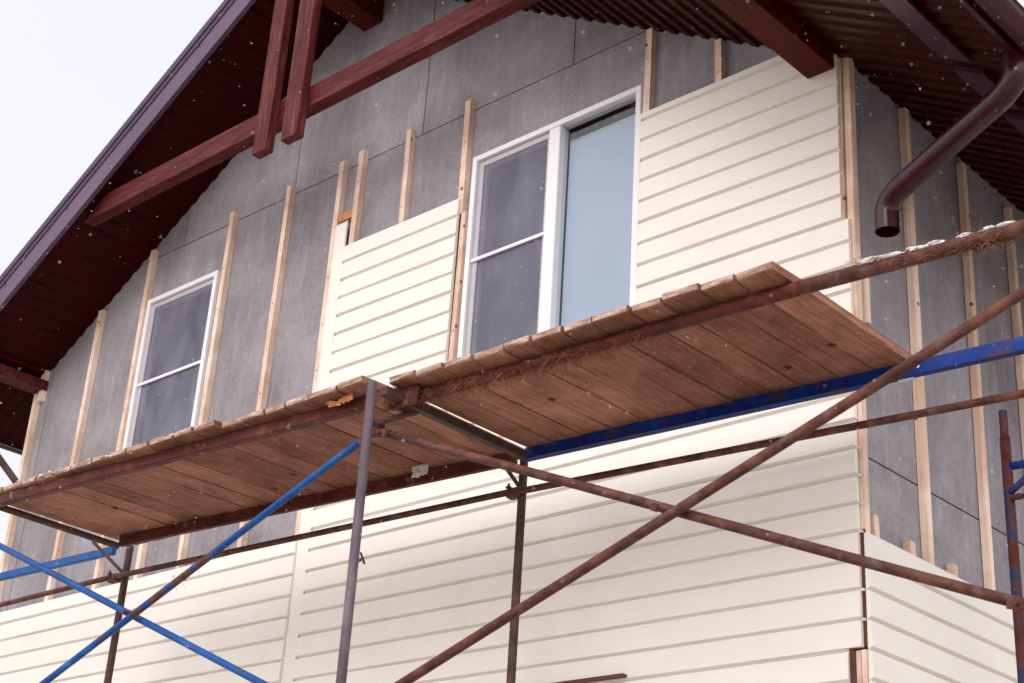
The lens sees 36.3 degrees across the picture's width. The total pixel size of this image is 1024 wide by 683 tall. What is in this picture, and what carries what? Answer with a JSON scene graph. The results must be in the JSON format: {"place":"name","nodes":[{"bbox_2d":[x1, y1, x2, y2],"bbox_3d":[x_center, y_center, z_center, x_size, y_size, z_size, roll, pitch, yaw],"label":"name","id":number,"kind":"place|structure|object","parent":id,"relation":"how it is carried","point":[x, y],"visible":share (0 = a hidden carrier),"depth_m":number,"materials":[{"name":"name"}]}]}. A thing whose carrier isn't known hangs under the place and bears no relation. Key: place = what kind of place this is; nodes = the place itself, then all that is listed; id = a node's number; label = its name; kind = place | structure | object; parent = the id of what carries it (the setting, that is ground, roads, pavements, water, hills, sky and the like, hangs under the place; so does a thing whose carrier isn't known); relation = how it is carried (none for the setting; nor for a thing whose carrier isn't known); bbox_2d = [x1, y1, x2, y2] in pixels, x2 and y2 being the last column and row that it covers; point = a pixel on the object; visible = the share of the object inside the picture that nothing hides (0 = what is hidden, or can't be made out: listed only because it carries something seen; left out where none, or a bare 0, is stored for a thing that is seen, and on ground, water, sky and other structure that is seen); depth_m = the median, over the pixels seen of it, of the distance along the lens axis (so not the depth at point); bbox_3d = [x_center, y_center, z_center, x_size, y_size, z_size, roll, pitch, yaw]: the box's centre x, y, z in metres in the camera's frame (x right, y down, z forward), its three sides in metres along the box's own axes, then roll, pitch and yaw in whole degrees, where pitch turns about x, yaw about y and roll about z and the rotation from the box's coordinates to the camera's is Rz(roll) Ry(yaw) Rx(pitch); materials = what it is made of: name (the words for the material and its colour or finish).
{"place":"outdoors","nodes":[
{"label":"outdoors","id":0,"kind":"place"},
{"bbox_2d":[0,0,1022,682],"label":"snowflakes","id":1,"kind":"object","parent":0,"point":[464,348],"visible":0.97,"depth_m":3.57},
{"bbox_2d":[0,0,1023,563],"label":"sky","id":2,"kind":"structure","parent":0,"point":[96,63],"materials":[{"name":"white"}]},
{"bbox_3d":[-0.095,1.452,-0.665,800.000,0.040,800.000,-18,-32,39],"label":"ground","id":3,"kind":"structure","parent":0,"visible":0},
{"bbox_2d":[0,0,1023,682],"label":"house","id":4,"kind":"structure","parent":3,"relation":"on","point":[204,216],"depth_m":8.51,"materials":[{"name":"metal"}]},
{"bbox_2d":[122,270,220,448],"bbox_3d":[-2.290,0.315,10.992,0.869,1.491,0.345,-18,-32,39],"label":"window","id":5,"kind":"structure","parent":4,"relation":"in","point":[178,322],"depth_m":11.20,"materials":[{"name":"white plastic"}]},
{"bbox_2d":[457,84,643,357],"bbox_3d":[0.308,-0.539,8.756,1.318,1.492,0.349,-18,-32,39],"label":"window","id":6,"kind":"structure","parent":4,"relation":"in","point":[589,193],"depth_m":8.79,"materials":[{"name":"white plastic"}]},
{"bbox_2d":[0,219,1023,682],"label":"scaffold","id":7,"kind":"object","parent":3,"relation":"on","point":[868,383],"visible":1,"depth_m":6.70,"materials":[{"name":"metal"}]},
{"bbox_2d":[0,420,356,544],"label":"scaffold deck","id":8,"kind":"structure","parent":7,"relation":"on","point":[239,477],"depth_m":8.26,"materials":[{"name":"brown wood"}]},
{"bbox_2d":[15,431,182,484],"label":"snow","id":9,"kind":"structure","parent":8,"relation":"on","point":[40,475],"depth_m":8.23,"materials":[{"name":"white snow"}]},
{"bbox_2d":[173,540,230,589],"bbox_3d":[-1.430,1.027,7.205,0.368,0.219,0.123,-18,-32,39],"label":"straw","id":10,"kind":"object","parent":7,"relation":"attached to","point":[212,558],"visible":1,"depth_m":7.18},
{"bbox_2d":[326,393,352,406],"bbox_3d":[-0.772,0.265,6.987,0.184,0.045,0.010,-18,-32,39],"label":"foam residue","id":11,"kind":"object","parent":7,"relation":"attached to","point":[343,400],"visible":1,"depth_m":6.98},
{"bbox_2d":[221,375,524,483],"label":"scaffold deck","id":12,"kind":"structure","parent":7,"relation":"on","point":[389,458],"depth_m":7.44,"materials":[{"name":"brown wood"}]},
{"bbox_2d":[411,463,428,477],"bbox_3d":[-0.454,0.639,7.723,0.120,0.067,0.017,-18,-32,39],"label":"plastic scrap","id":13,"kind":"object","parent":12,"relation":"attached to","point":[421,469],"visible":1,"depth_m":7.72,"materials":[{"name":"beige plastic"}]},
{"bbox_2d":[394,326,660,411],"bbox_3d":[0.031,0.130,6.487,1.404,0.124,0.183,-15,-31,36],"label":"straw","id":14,"kind":"object","parent":7,"relation":"hanging from","point":[551,368],"visible":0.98,"depth_m":6.45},
{"bbox_2d":[389,261,911,447],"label":"scaffold deck","id":15,"kind":"structure","parent":7,"relation":"on","point":[809,338],"depth_m":6.43,"materials":[{"name":"brown wood"}]},
{"bbox_2d":[848,216,1022,278],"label":"straw","id":16,"kind":"object","parent":7,"relation":"on","point":[976,250],"visible":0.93,"depth_m":5.29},
{"bbox_2d":[857,221,1014,264],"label":"snow","id":17,"kind":"structure","parent":7,"relation":"on","point":[864,261],"depth_m":5.38,"materials":[{"name":"white snow"}]},
{"bbox_2d":[998,410,1023,682],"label":"scaffold","id":18,"kind":"object","parent":3,"relation":"on","point":[1010,487],"visible":0.97,"depth_m":6.91,"materials":[{"name":"brown metal"}]}
]}

